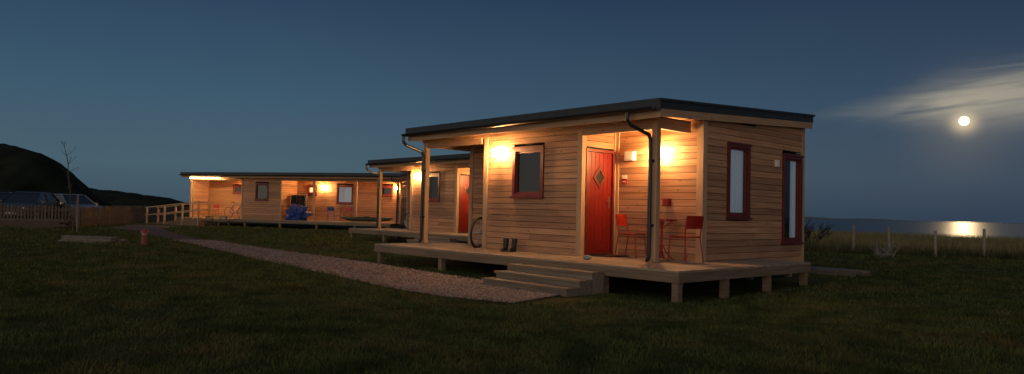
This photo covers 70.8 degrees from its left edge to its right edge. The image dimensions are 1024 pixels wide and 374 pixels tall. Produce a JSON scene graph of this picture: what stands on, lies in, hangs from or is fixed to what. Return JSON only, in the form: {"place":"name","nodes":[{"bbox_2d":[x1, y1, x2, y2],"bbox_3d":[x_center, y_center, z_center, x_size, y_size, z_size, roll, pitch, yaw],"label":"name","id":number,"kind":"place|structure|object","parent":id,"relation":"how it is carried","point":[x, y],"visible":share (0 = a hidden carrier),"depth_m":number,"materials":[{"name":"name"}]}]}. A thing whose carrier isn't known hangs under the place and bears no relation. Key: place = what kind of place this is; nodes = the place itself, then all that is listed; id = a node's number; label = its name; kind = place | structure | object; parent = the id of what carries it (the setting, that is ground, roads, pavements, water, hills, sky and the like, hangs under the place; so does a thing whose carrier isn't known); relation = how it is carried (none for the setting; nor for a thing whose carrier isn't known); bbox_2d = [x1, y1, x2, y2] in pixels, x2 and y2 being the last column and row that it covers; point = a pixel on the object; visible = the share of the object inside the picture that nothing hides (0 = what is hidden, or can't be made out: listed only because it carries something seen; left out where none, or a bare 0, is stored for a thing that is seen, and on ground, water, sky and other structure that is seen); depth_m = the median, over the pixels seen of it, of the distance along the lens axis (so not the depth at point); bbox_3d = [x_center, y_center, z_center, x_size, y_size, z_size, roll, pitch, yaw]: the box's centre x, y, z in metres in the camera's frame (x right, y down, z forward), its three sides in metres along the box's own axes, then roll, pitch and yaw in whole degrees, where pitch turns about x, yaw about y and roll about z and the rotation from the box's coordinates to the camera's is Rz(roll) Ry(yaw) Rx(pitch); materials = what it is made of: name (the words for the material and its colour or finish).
{"place":"outdoors","nodes":[
{"label":"outdoors","id":0,"kind":"place"},
{"bbox_2d":[0,143,111,205],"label":"hill","id":1,"kind":"structure","parent":0,"point":[23,169],"depth_m":222.33,"materials":[{"name":"plant"}]},
{"bbox_2d":[89,188,188,206],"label":"headland","id":2,"kind":"structure","parent":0,"point":[111,197],"depth_m":404.61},
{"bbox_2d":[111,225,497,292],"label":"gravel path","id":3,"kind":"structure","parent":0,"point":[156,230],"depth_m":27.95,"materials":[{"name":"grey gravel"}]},
{"bbox_2d":[173,239,559,302],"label":"gravel stones","id":4,"kind":"object","parent":3,"relation":"on","point":[510,294],"visible":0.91,"depth_m":13.16,"materials":[{"name":"grey gravel"}]},
{"bbox_2d":[0,205,1023,373],"bbox_3d":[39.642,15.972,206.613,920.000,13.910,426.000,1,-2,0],"label":"ground","id":5,"kind":"structure","parent":0,"point":[701,291],"depth_m":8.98,"materials":[{"name":"green plant"}]},
{"bbox_2d":[0,192,10,199],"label":"parked car","id":6,"kind":"object","parent":5,"relation":"on","point":[3,195],"visible":0.02,"depth_m":41.29,"materials":[{"name":"paint"}]},
{"bbox_2d":[0,191,60,218],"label":"parked car","id":7,"kind":"object","parent":5,"relation":"on","point":[16,198],"visible":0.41,"depth_m":39.54,"materials":[{"name":"blue paint"}]},
{"bbox_2d":[0,218,79,228],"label":"timber pile","id":8,"kind":"object","parent":5,"relation":"on","point":[37,223],"visible":0.84,"depth_m":32.26,"materials":[{"name":"wood"}]},
{"bbox_2d":[61,141,78,231],"bbox_3d":[-18.160,-0.030,29.602,0.680,3.721,0.697,3,-3,-42],"label":"young tree","id":9,"kind":"object","parent":5,"relation":"on","point":[70,195],"visible":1,"depth_m":29.56,"materials":[{"name":"brown plant"}]},
{"bbox_2d":[39,194,102,218],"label":"parked car","id":10,"kind":"object","parent":5,"relation":"on","point":[85,201],"visible":0.22,"depth_m":42.81,"materials":[{"name":"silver metal"}]},
{"bbox_2d":[0,203,180,226],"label":"picket fence","id":11,"kind":"object","parent":5,"relation":"on","point":[109,213],"visible":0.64,"depth_m":38.42,"materials":[{"name":"brown wood"}]},
{"bbox_2d":[57,235,128,242],"bbox_3d":[-12.859,1.607,22.126,2.212,0.190,0.658,1,-2,14],"label":"timber pile","id":12,"kind":"object","parent":5,"relation":"on","point":[76,238],"visible":0.86,"depth_m":21.96,"materials":[{"name":"wood"}]},
{"bbox_2d":[140,229,148,244],"bbox_3d":[-10.586,1.449,20.755,0.220,0.455,0.220,1,-2,0],"label":"marker bollard","id":13,"kind":"object","parent":5,"relation":"on","point":[144,232],"visible":0.94,"depth_m":20.69,"materials":[{"name":"red plastic"}]},
{"bbox_2d":[200,216,233,226],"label":"picnic table","id":14,"kind":"object","parent":5,"relation":"on","point":[219,221],"visible":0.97,"depth_m":40.33,"materials":[{"name":"brown wood"}]},
{"bbox_2d":[145,172,406,228],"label":"long timber cabin","id":15,"kind":"object","parent":5,"relation":"on","point":[262,197],"visible":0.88,"depth_m":42.25,"materials":[{"name":"brown wood"}]},
{"bbox_2d":[210,204,218,213],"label":"garden chair","id":16,"kind":"object","parent":15,"relation":"on","point":[215,206],"visible":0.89,"depth_m":44.48,"materials":[{"name":"red paint"}]},
{"bbox_2d":[224,202,242,217],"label":"bicycle","id":17,"kind":"object","parent":15,"relation":"on","point":[232,211],"visible":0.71,"depth_m":44.07,"materials":[{"name":"metal"}]},
{"bbox_2d":[232,185,240,193],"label":"window","id":18,"kind":"structure","parent":15,"relation":"in","point":[236,188],"depth_m":44.77,"materials":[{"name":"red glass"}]},
{"bbox_2d":[254,183,268,200],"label":"window","id":19,"kind":"structure","parent":15,"relation":"in","point":[261,189],"depth_m":42.43,"materials":[{"name":"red glass"}]},
{"bbox_2d":[284,204,312,224],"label":"blue tarpaulin heap","id":20,"kind":"object","parent":15,"relation":"on","point":[299,212],"visible":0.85,"depth_m":40.85,"materials":[{"name":"blue plastic"}]},
{"bbox_2d":[291,194,306,206],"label":"drying rack with wetsuits","id":21,"kind":"object","parent":15,"relation":"on","point":[298,199],"visible":0.62,"depth_m":42.34,"materials":[{"name":"fabric"}]},
{"bbox_2d":[307,185,317,194],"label":"window","id":22,"kind":"structure","parent":15,"relation":"in","point":[310,187],"depth_m":43.04,"materials":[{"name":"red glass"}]},
{"bbox_2d":[327,207,334,215],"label":"blue chair","id":23,"kind":"object","parent":15,"relation":"on","point":[330,208],"visible":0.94,"depth_m":41.15,"materials":[{"name":"plastic"}]},
{"bbox_2d":[335,185,353,204],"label":"window","id":24,"kind":"structure","parent":15,"relation":"in","point":[344,195],"depth_m":42.35,"materials":[{"name":"glass"}]},
{"bbox_2d":[342,208,351,221],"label":"garden chair","id":25,"kind":"object","parent":15,"relation":"on","point":[348,209],"visible":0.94,"depth_m":41.40,"materials":[{"name":"red paint"}]},
{"bbox_2d":[340,216,392,221],"bbox_3d":[-8.045,1.770,39.856,3.200,0.279,0.560,1,-2,16],"label":"kayak","id":26,"kind":"object","parent":15,"relation":"on","point":[364,218],"visible":0.97,"depth_m":39.67,"materials":[{"name":"green plastic"}]},
{"bbox_2d":[382,185,393,196],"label":"window","id":27,"kind":"structure","parent":15,"relation":"in","point":[387,190],"depth_m":41.44,"materials":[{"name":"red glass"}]},
{"bbox_2d":[349,153,476,242],"bbox_3d":[-1.584,0.415,27.070,7.188,3.522,8.220,3,-3,-42],"label":"timber cabin","id":28,"kind":"object","parent":5,"relation":"on","point":[448,212],"visible":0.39,"depth_m":26.04,"materials":[{"name":"brown wood"}]},
{"bbox_2d":[404,212,414,228],"bbox_3d":[-3.697,1.189,28.460,1.743,1.023,0.609,0,-3,42],"label":"bicycle","id":29,"kind":"object","parent":28,"relation":"on","point":[408,220],"visible":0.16,"depth_m":28.93,"materials":[{"name":"rubber"}]},
{"bbox_2d":[429,173,442,201],"bbox_3d":[-2.899,0.019,26.423,0.170,1.060,0.960,3,-3,-42],"label":"window","id":30,"kind":"structure","parent":28,"relation":"in","point":[434,178],"depth_m":26.42,"materials":[{"name":"red glass"}]},
{"bbox_2d":[458,175,476,232],"bbox_3d":[-1.575,0.615,25.678,0.840,2.040,0.139,3,-3,-42],"label":"door","id":31,"kind":"structure","parent":28,"relation":"in","point":[464,179],"depth_m":25.55,"materials":[{"name":"red paint"}]},
{"bbox_2d":[374,98,814,302],"bbox_3d":[1.661,0.098,15.326,7.188,3.522,8.220,3,-3,-42],"label":"timber cabin","id":32,"kind":"object","parent":5,"relation":"on","point":[555,191],"visible":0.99,"depth_m":13.83,"materials":[{"name":"brown wood"}]},
{"bbox_2d":[470,214,488,247],"bbox_3d":[-0.466,0.856,16.166,0.609,1.023,1.743,7,1,27],"label":"bicycle","id":33,"kind":"object","parent":32,"relation":"on","point":[478,232],"visible":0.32,"depth_m":15.57,"materials":[{"name":"rubber"}]},
{"bbox_2d":[500,238,517,251],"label":"wellington boots","id":34,"kind":"object","parent":32,"relation":"on","point":[504,248],"visible":1,"depth_m":14.52,"materials":[{"name":"rubber"}]},
{"bbox_2d":[509,145,547,197],"bbox_3d":[0.346,-0.298,14.680,0.170,1.060,0.960,3,-3,-42],"label":"window","id":35,"kind":"structure","parent":32,"relation":"in","point":[528,161],"depth_m":14.77,"materials":[{"name":"red glass"}]},
{"bbox_2d":[583,255,591,259],"bbox_3d":[1.306,1.222,12.485,0.161,0.092,0.130,1,-2,19],"label":"beach stone","id":36,"kind":"object","parent":32,"relation":"on","point":[587,257],"visible":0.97,"depth_m":12.45,"materials":[{"name":"grey stone"}]},
{"bbox_2d":[584,148,614,255],"bbox_3d":[1.670,0.298,13.934,0.840,2.040,0.139,3,-3,-42],"label":"door","id":37,"kind":"structure","parent":32,"relation":"in","point":[600,164],"depth_m":13.94,"materials":[{"name":"red paint"}]},
{"bbox_2d":[614,214,646,257],"bbox_3d":[2.205,0.912,13.471,0.511,0.804,0.424,0,-2,39],"label":"garden chair","id":38,"kind":"object","parent":32,"relation":"on","point":[621,219],"visible":1,"depth_m":13.53,"materials":[{"name":"red paint"}]},
{"bbox_2d":[646,219,676,259],"bbox_3d":[2.674,0.941,12.906,0.540,0.722,0.540,3,-3,-42],"label":"bistro table","id":39,"kind":"object","parent":32,"relation":"on","point":[661,227],"visible":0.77,"depth_m":12.88,"materials":[{"name":"red paint"}]},
{"bbox_2d":[667,216,703,262],"bbox_3d":[3.005,0.896,12.420,0.424,0.804,0.511,2,-2,-31],"label":"garden chair","id":40,"kind":"object","parent":32,"relation":"on","point":[694,222],"visible":1,"depth_m":12.24,"materials":[{"name":"red paint"}]},
{"bbox_2d":[721,141,752,219],"bbox_3d":[4.261,-0.107,13.636,0.860,1.450,0.170,3,-3,-42],"label":"window","id":41,"kind":"structure","parent":32,"relation":"in","point":[738,154],"depth_m":13.73,"materials":[{"name":"red glass"}]},
{"bbox_2d":[778,153,803,244],"bbox_3d":[5.826,0.257,15.069,0.890,1.870,0.170,3,-3,-42],"label":"window","id":42,"kind":"structure","parent":32,"relation":"in","point":[792,165],"depth_m":15.20,"materials":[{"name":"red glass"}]},
{"bbox_2d":[804,218,836,247],"bbox_3d":[11.576,1.840,27.796,1.634,1.286,1.350,1,-2,12],"label":"bare shrub","id":43,"kind":"object","parent":5,"relation":"on","point":[808,232],"visible":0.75,"depth_m":27.79,"materials":[{"name":"brown plant"}]},
{"bbox_2d":[808,266,870,276],"bbox_3d":[7.232,1.959,16.855,2.031,0.125,0.917,0,-3,42],"label":"wooden pallet","id":44,"kind":"object","parent":5,"relation":"on","point":[836,271],"visible":0.47,"depth_m":16.38,"materials":[{"name":"grey wood"}]},
{"bbox_2d":[866,239,899,257],"bbox_3d":[12.341,2.109,23.942,0.946,0.760,0.524,1,-2,8],"label":"driftwood stump","id":45,"kind":"object","parent":5,"relation":"on","point":[882,252],"visible":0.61,"depth_m":23.81,"materials":[{"name":"grey wood"}]},
{"bbox_2d":[804,225,1019,256],"bbox_3d":[16.294,2.062,25.946,20.242,1.417,0.384,1,-2,12],"label":"post and wire fence","id":46,"kind":"object","parent":5,"relation":"on","point":[984,241],"visible":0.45,"depth_m":26.05,"materials":[{"name":"wood"}]},
{"bbox_2d":[0,0,1023,222],"label":"sky","id":47,"kind":"structure","parent":0,"point":[146,93],"materials":[{"name":"blue"}]},
{"bbox_2d":[804,229,1023,255],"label":"tall meadow grass","id":48,"kind":"structure","parent":0,"point":[948,242],"depth_m":31.35,"materials":[{"name":"green plant"}]},
{"bbox_2d":[804,219,1023,238],"bbox_3d":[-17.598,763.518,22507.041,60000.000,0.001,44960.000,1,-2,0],"label":"sea","id":49,"kind":"structure","parent":0,"point":[967,229],"depth_m":1413.34,"materials":[{"name":"blue liquid"}]},
{"bbox_2d":[804,241,1023,259],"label":"fence line grass","id":50,"kind":"structure","parent":0,"point":[1000,255],"depth_m":26.11,"materials":[{"name":"green plant"}]},
{"bbox_2d":[804,216,1023,223],"bbox_3d":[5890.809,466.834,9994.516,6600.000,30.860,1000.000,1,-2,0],"label":"distant coast","id":51,"kind":"structure","parent":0,"point":[883,220],"depth_m":9494.47},
{"bbox_2d":[959,116,968,125],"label":"moon","id":52,"kind":"object","parent":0,"point":[963,120],"visible":1,"depth_m":2523.96,"materials":[{"name":"white"}]}
]}

